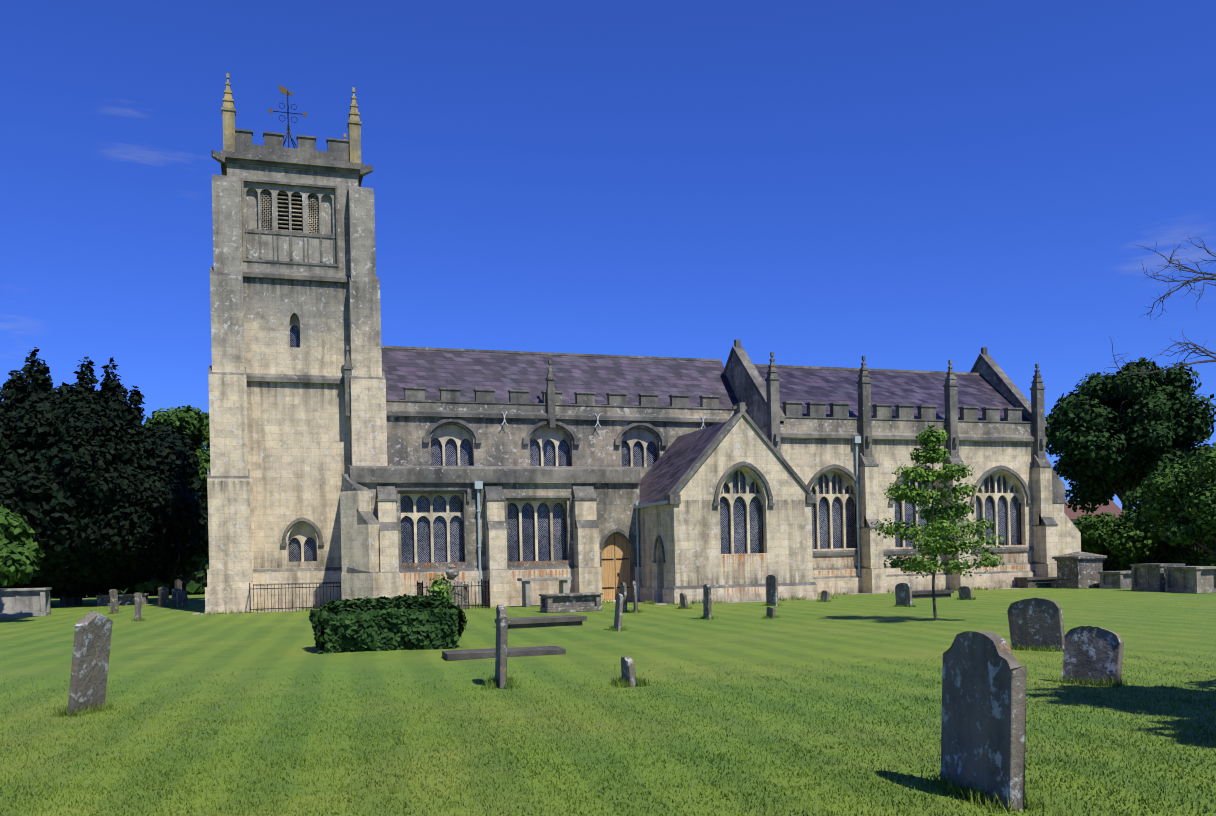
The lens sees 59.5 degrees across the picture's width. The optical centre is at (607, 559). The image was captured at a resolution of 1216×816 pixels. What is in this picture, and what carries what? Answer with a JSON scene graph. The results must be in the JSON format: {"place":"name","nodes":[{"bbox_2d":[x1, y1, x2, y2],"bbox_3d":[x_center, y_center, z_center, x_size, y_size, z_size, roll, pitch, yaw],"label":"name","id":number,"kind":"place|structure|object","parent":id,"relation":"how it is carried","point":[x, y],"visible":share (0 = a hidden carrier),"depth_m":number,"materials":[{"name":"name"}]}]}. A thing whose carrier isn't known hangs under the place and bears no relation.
{"place":"outdoors","nodes":[
{"label":"outdoors","id":0,"kind":"place"},
{"bbox_2d":[269,84,306,116],"bbox_3d":[-13.884,-19.904,46.093,1.580,1.290,0.024,-1,0,-18],"label":"weather vane","id":1,"kind":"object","parent":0,"point":[283,90],"visible":0.94,"depth_m":46.05,"materials":[{"name":"metal"}]},
{"bbox_2d":[221,73,361,162],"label":"pinnacles","id":2,"kind":"object","parent":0,"point":[228,109],"visible":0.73,"depth_m":42.98,"materials":[{"name":"beige stone"}]},
{"bbox_2d":[67,551,1123,810],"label":"gravestones","id":3,"kind":"object","parent":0,"point":[983,733],"visible":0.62,"depth_m":13.17,"materials":[{"name":"grey stone"}]},
{"bbox_2d":[0,585,1215,815],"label":"lawn","id":4,"kind":"structure","parent":0,"point":[808,707],"depth_m":11.98,"materials":[{"name":"green plant"}]},
{"bbox_2d":[0,347,208,597],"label":"tree","id":5,"kind":"object","parent":4,"relation":"on","point":[139,476],"visible":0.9,"depth_m":51.77,"materials":[{"name":"green plant"}]},
{"bbox_2d":[0,577,571,616],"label":"chest tomb","id":6,"kind":"object","parent":4,"relation":"on","point":[19,602],"visible":0.96,"depth_m":42.25,"materials":[{"name":"stone"}]},
{"bbox_2d":[309,594,467,653],"bbox_3d":[-4.658,1.343,22.520,3.225,1.210,2.156,-1,0,-18],"label":"hedge foliage","id":7,"kind":"object","parent":4,"relation":"on","point":[348,629],"visible":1,"depth_m":21.77,"materials":[{"name":"green plant"}]},
{"bbox_2d":[1,401,1210,651],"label":"foliage","id":8,"kind":"object","parent":4,"relation":"on","point":[155,583],"visible":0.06,"depth_m":54.56,"materials":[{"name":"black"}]},
{"bbox_2d":[0,405,1215,586],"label":"tree","id":9,"kind":"object","parent":4,"relation":"on","point":[1148,522],"visible":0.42,"depth_m":53.79,"materials":[{"name":"green plant"}]},
{"bbox_2d":[5,357,1215,620],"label":"tree","id":10,"kind":"object","parent":4,"relation":"on","point":[1088,437],"depth_m":75.24,"materials":[{"name":"green plant"}]},
{"bbox_2d":[426,425,1004,606],"bbox_3d":[2.831,-1.214,25.873,14.760,4.330,3.320,-1,0,-18],"label":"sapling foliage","id":11,"kind":"object","parent":10,"relation":"attached to","point":[933,545],"visible":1,"depth_m":27.38,"materials":[{"name":"green plant"}]},
{"bbox_2d":[205,163,1080,613],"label":"church wall","id":12,"kind":"structure","parent":4,"relation":"on","point":[297,447],"depth_m":43.39,"materials":[{"name":"beige stone"}]},
{"bbox_2d":[207,129,1064,589],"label":"stone trim","id":13,"kind":"structure","parent":12,"relation":"attached to","point":[305,155],"depth_m":44.69,"materials":[{"name":"grey stone"}]},
{"bbox_2d":[381,348,1030,504],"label":"roof","id":14,"kind":"structure","parent":12,"relation":"on","point":[434,371],"depth_m":49.24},
{"bbox_2d":[260,190,1215,599],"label":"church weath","id":15,"kind":"object","parent":4,"relation":"on","point":[500,444],"visible":0.4,"depth_m":45.11,"materials":[{"name":"grey stone"}]},
{"bbox_2d":[209,167,1029,530],"bbox_3d":[2.652,-8.615,44.869,37.090,15.450,7.200,-1,0,-18],"label":"church grime","id":16,"kind":"object","parent":15,"relation":"attached to","point":[487,423],"visible":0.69,"depth_m":43.91,"materials":[{"name":"grey stone"}]},
{"bbox_2d":[442,576,1056,660],"bbox_3d":[7.057,1.365,36.544,39.610,0.500,7.036,-1,0,-54],"label":"church ledger","id":17,"kind":"object","parent":4,"relation":"on","point":[576,620],"visible":0.79,"depth_m":28.18,"materials":[{"name":"grey stone"}]},
{"bbox_2d":[0,0,1215,509],"label":"sky","id":18,"kind":"structure","parent":0,"point":[921,185],"materials":[{"name":"blue"}]},
{"bbox_2d":[192,587,1047,614],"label":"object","id":19,"kind":"structure","parent":0,"point":[660,603],"depth_m":42.33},
{"bbox_2d":[249,91,1018,612],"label":"windows","id":20,"kind":"structure","parent":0,"point":[456,534],"depth_m":44.14,"materials":[{"name":"grey glass"}]},
{"bbox_2d":[253,544,1022,609],"bbox_3d":[3.207,0.250,44.142,36.472,2.900,6.100,-1,0,-12],"label":"church grime","id":21,"kind":"object","parent":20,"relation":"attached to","point":[680,584],"visible":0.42,"depth_m":43.22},
{"bbox_2d":[474,436,860,603],"bbox_3d":[1.057,-2.304,43.466,22.011,8.000,5.244,-1,0,-11],"label":"drainpipe","id":22,"kind":"object","parent":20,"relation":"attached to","point":[856,441],"visible":0.71,"depth_m":44.60,"materials":[{"name":"grey metal"}]},
{"bbox_2d":[288,315,1021,562],"bbox_3d":[3.863,-5.301,45.622,33.780,10.470,7.320,-1,0,-18],"label":"window tracery","id":23,"kind":"object","parent":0,"point":[301,533],"visible":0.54,"depth_m":45.56,"materials":[{"name":"beige stone"}]},
{"bbox_2d":[404,545,1022,598],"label":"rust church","id":24,"kind":"structure","parent":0,"point":[739,555],"depth_m":42.34,"materials":[{"name":"brown metal"}]},
{"bbox_2d":[1064,500,1121,518],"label":"house roof","id":25,"kind":"structure","parent":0,"point":[1112,507],"depth_m":119.92,"materials":[{"name":"tile"}]},
{"bbox_2d":[1104,236,1215,382],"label":"dead twigs","id":26,"kind":"object","parent":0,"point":[1144,372],"visible":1,"depth_m":10.29,"materials":[{"name":"brown plant"}]}
]}

